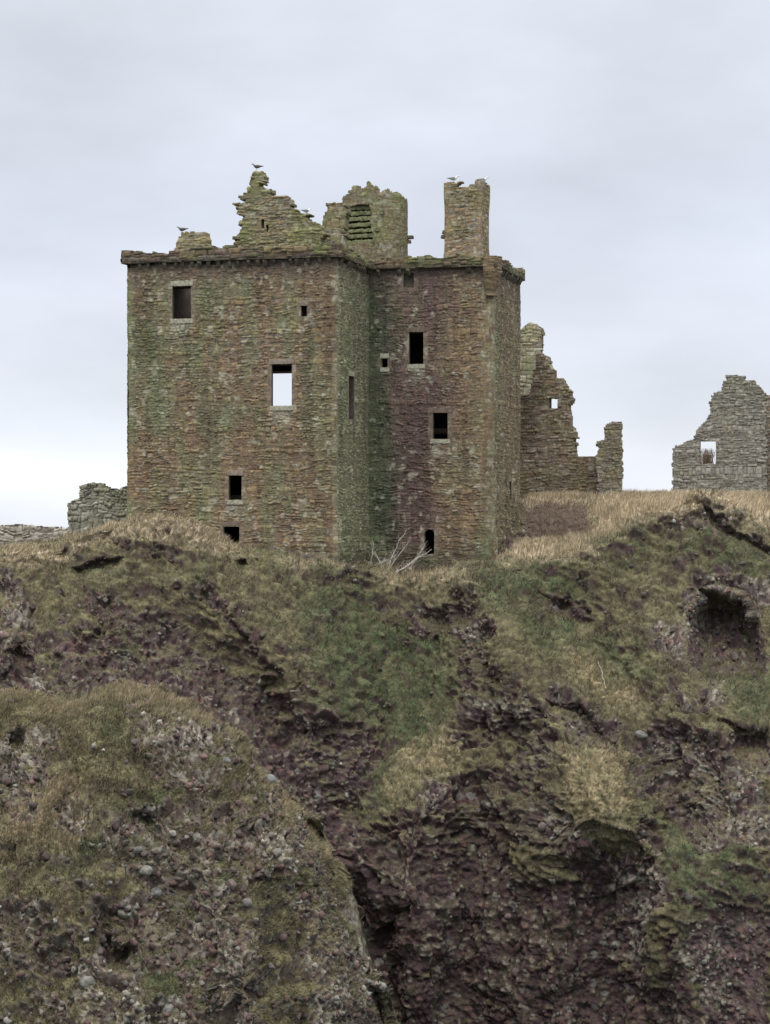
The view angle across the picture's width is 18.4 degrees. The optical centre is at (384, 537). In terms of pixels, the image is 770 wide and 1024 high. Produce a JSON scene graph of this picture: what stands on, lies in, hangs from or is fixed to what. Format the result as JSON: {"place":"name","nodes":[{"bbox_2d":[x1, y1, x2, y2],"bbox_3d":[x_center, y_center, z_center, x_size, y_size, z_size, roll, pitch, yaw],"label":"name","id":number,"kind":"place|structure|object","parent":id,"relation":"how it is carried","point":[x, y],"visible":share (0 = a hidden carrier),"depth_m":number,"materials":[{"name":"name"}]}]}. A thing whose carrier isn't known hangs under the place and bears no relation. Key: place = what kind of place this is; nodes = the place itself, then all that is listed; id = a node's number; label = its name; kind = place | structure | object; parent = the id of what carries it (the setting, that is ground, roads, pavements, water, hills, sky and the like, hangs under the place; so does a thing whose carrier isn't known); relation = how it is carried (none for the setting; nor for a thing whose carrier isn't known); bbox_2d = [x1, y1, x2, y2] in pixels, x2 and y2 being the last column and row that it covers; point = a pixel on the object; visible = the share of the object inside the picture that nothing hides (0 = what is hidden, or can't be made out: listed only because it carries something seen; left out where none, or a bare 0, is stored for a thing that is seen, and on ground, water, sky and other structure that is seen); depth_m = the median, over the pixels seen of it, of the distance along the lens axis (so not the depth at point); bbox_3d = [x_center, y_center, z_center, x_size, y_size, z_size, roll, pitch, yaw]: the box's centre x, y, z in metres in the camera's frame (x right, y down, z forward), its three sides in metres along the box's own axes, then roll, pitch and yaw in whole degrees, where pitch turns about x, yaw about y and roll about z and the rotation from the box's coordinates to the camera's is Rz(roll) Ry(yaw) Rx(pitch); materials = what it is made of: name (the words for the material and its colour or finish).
{"place":"outdoors","nodes":[
{"label":"outdoors","id":0,"kind":"place"},
{"bbox_2d":[0,681,399,1023],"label":"rock spur","id":1,"kind":"structure","parent":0,"point":[355,911],"depth_m":82.87,"materials":[{"name":"grey stone"}]},
{"bbox_2d":[79,976,95,988],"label":"boulder","id":2,"kind":"object","parent":1,"relation":"on","point":[86,980],"visible":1,"depth_m":79.89,"materials":[{"name":"stone"}]},
{"bbox_2d":[117,909,128,918],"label":"boulder","id":3,"kind":"object","parent":1,"relation":"on","point":[121,913],"visible":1,"depth_m":81.50,"materials":[{"name":"stone"}]},
{"bbox_2d":[133,846,142,853],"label":"boulder","id":4,"kind":"object","parent":1,"relation":"on","point":[138,850],"visible":1,"depth_m":82.77,"materials":[{"name":"stone"}]},
{"bbox_2d":[138,865,152,875],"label":"boulder","id":5,"kind":"object","parent":1,"relation":"on","point":[146,870],"visible":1,"depth_m":82.30,"materials":[{"name":"stone"}]},
{"bbox_2d":[150,888,161,898],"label":"boulder","id":6,"kind":"object","parent":1,"relation":"on","point":[157,892],"visible":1,"depth_m":82.42,"materials":[{"name":"stone"}]},
{"bbox_2d":[161,1003,173,1013],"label":"boulder","id":7,"kind":"object","parent":1,"relation":"on","point":[167,1008],"visible":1,"depth_m":79.77,"materials":[{"name":"stone"}]},
{"bbox_2d":[186,782,192,788],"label":"boulder","id":8,"kind":"object","parent":1,"relation":"on","point":[189,785],"visible":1,"depth_m":85.56,"materials":[{"name":"stone"}]},
{"bbox_2d":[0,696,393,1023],"bbox_3d":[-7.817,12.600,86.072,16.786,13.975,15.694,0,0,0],"label":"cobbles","id":9,"kind":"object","parent":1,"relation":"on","point":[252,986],"visible":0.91,"depth_m":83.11,"materials":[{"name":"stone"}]},
{"bbox_2d":[0,677,400,1023],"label":"grass","id":10,"kind":"structure","parent":1,"relation":"on","point":[17,696],"depth_m":85.01,"materials":[{"name":"green plant"}]},
{"bbox_2d":[199,753,207,759],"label":"boulder","id":11,"kind":"object","parent":1,"relation":"on","point":[202,756],"visible":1,"depth_m":87.84,"materials":[{"name":"stone"}]},
{"bbox_2d":[207,841,219,849],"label":"boulder","id":12,"kind":"object","parent":1,"relation":"on","point":[214,845],"visible":1,"depth_m":83.54,"materials":[{"name":"stone"}]},
{"bbox_2d":[222,757,230,763],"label":"boulder","id":13,"kind":"object","parent":1,"relation":"on","point":[225,759],"visible":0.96,"depth_m":88.46,"materials":[{"name":"stone"}]},
{"bbox_2d":[228,879,235,890],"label":"boulder","id":14,"kind":"object","parent":1,"relation":"on","point":[232,883],"visible":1,"depth_m":82.52,"materials":[{"name":"stone"}]},
{"bbox_2d":[242,898,251,907],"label":"boulder","id":15,"kind":"object","parent":1,"relation":"on","point":[247,903],"visible":1,"depth_m":82.12,"materials":[{"name":"stone"}]},
{"bbox_2d":[264,774,275,782],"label":"boulder","id":16,"kind":"object","parent":1,"relation":"on","point":[271,778],"visible":0.55,"depth_m":91.25,"materials":[{"name":"stone"}]},
{"bbox_2d":[0,491,769,1023],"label":"cliff","id":17,"kind":"structure","parent":0,"point":[420,927],"depth_m":109.71,"materials":[{"name":"brown stone"}]},
{"bbox_2d":[0,631,8,641],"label":"boulder","id":18,"kind":"object","parent":17,"relation":"on","point":[3,635],"visible":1,"depth_m":108.41,"materials":[{"name":"stone"}]},
{"bbox_2d":[0,524,67,546],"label":"boundary wall","id":19,"kind":"structure","parent":17,"relation":"on","point":[10,534],"depth_m":120.53,"materials":[{"name":"stone"}]},
{"bbox_2d":[67,482,126,534],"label":"rubble wall","id":20,"kind":"structure","parent":17,"relation":"on","point":[96,504],"depth_m":125.19,"materials":[{"name":"stone"}]},
{"bbox_2d":[120,171,524,567],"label":"castle keep","id":21,"kind":"structure","parent":17,"relation":"on","point":[400,415],"depth_m":122.69,"materials":[{"name":"stone"}]},
{"bbox_2d":[170,280,193,323],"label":"window","id":22,"kind":"structure","parent":21,"relation":"in","point":[184,284],"depth_m":122.17,"materials":[{"name":"stone"}]},
{"bbox_2d":[221,521,240,534],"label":"window","id":23,"kind":"structure","parent":21,"relation":"in","point":[234,524],"depth_m":121.42,"materials":[{"name":"red stone"}]},
{"bbox_2d":[227,470,242,504],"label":"window","id":24,"kind":"structure","parent":21,"relation":"in","point":[229,472],"depth_m":121.36,"materials":[{"name":"stone"}]},
{"bbox_2d":[269,358,293,410],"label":"window","id":25,"kind":"structure","parent":21,"relation":"in","point":[275,362],"depth_m":120.76,"materials":[{"name":"stone"}]},
{"bbox_2d":[273,371,291,373],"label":"window","id":26,"kind":"structure","parent":21,"relation":"in","point":[274,372],"depth_m":133.68,"materials":[{"name":"black"}]},
{"bbox_2d":[299,301,308,315],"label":"window","id":27,"kind":"structure","parent":21,"relation":"in","point":[303,304],"depth_m":120.42,"materials":[{"name":"stone"}]},
{"bbox_2d":[348,370,354,419],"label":"window","id":28,"kind":"structure","parent":21,"relation":"in","point":[351,373],"depth_m":123.00,"materials":[{"name":"stone"}]},
{"bbox_2d":[380,353,388,371],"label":"window","id":29,"kind":"structure","parent":21,"relation":"in","point":[384,356],"depth_m":125.52,"materials":[{"name":"stone"}]},
{"bbox_2d":[398,268,418,291],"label":"window","id":30,"kind":"structure","parent":21,"relation":"in","point":[408,281],"depth_m":125.28,"materials":[{"name":"red stone"}]},
{"bbox_2d":[406,327,426,368],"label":"window","id":31,"kind":"structure","parent":21,"relation":"in","point":[412,330],"depth_m":125.12,"materials":[{"name":"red stone"}]},
{"bbox_2d":[424,529,433,553],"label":"window","id":32,"kind":"structure","parent":21,"relation":"in","point":[425,530],"depth_m":125.19,"materials":[{"name":"red stone"}]},
{"bbox_2d":[428,407,452,443],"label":"window","id":33,"kind":"structure","parent":21,"relation":"in","point":[430,410],"depth_m":124.76,"materials":[{"name":"beige stone"}]},
{"bbox_2d":[447,176,459,182],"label":"seagull","id":34,"kind":"object","parent":21,"relation":"on","point":[453,178],"visible":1,"depth_m":125.43,"materials":[{"name":"white"}]},
{"bbox_2d":[0,486,769,1022],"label":"grass","id":35,"kind":"structure","parent":17,"relation":"on","point":[634,500],"depth_m":114.36,"materials":[{"name":"plant"}]},
{"bbox_2d":[0,500,769,1023],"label":"cobbles","id":36,"kind":"object","parent":17,"relation":"on","point":[552,802],"visible":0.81,"depth_m":109.02,"materials":[{"name":"stone"}]},
{"bbox_2d":[237,508,540,584],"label":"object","id":37,"kind":"object","parent":17,"relation":"on","point":[510,541],"visible":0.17,"depth_m":124.64,"materials":[{"name":"plant"}]},
{"bbox_2d":[368,529,431,573],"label":"bare bush","id":38,"kind":"object","parent":17,"relation":"on","point":[392,556],"visible":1,"depth_m":121.86,"materials":[{"name":"grey plant"}]},
{"bbox_2d":[504,913,510,919],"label":"boulder","id":39,"kind":"object","parent":17,"relation":"on","point":[507,916],"visible":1,"depth_m":107.40,"materials":[{"name":"stone"}]},
{"bbox_2d":[512,967,518,976],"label":"boulder","id":40,"kind":"object","parent":17,"relation":"on","point":[515,971],"visible":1,"depth_m":106.78,"materials":[{"name":"stone"}]},
{"bbox_2d":[538,822,546,831],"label":"boulder","id":41,"kind":"object","parent":17,"relation":"on","point":[542,826],"visible":1,"depth_m":106.11,"materials":[{"name":"stone"}]},
{"bbox_2d":[546,815,553,827],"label":"boulder","id":42,"kind":"object","parent":17,"relation":"on","point":[549,822],"visible":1,"depth_m":106.08,"materials":[{"name":"stone"}]},
{"bbox_2d":[515,498,594,538],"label":"brambles","id":43,"kind":"object","parent":17,"relation":"on","point":[573,511],"visible":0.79,"depth_m":127.80,"materials":[{"name":"brown plant"}]},
{"bbox_2d":[520,322,623,496],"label":"ruined range","id":44,"kind":"structure","parent":17,"relation":"on","point":[551,459],"depth_m":138.03,"materials":[{"name":"stone"}]},
{"bbox_2d":[635,730,647,739],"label":"boulder","id":45,"kind":"object","parent":17,"relation":"on","point":[641,734],"visible":1,"depth_m":108.72,"materials":[{"name":"stone"}]},
{"bbox_2d":[701,448,715,463],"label":"shrub","id":46,"kind":"object","parent":17,"relation":"on","point":[706,457],"visible":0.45,"depth_m":155.69,"materials":[{"name":"brown plant"}]},
{"bbox_2d":[671,375,769,492],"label":"ruined gable","id":47,"kind":"structure","parent":17,"relation":"on","point":[735,426],"depth_m":151.21,"materials":[{"name":"stone"}]},
{"bbox_2d":[0,0,769,528],"label":"sky","id":48,"kind":"structure","parent":0,"point":[622,147],"materials":[{"name":"white"}]}
]}

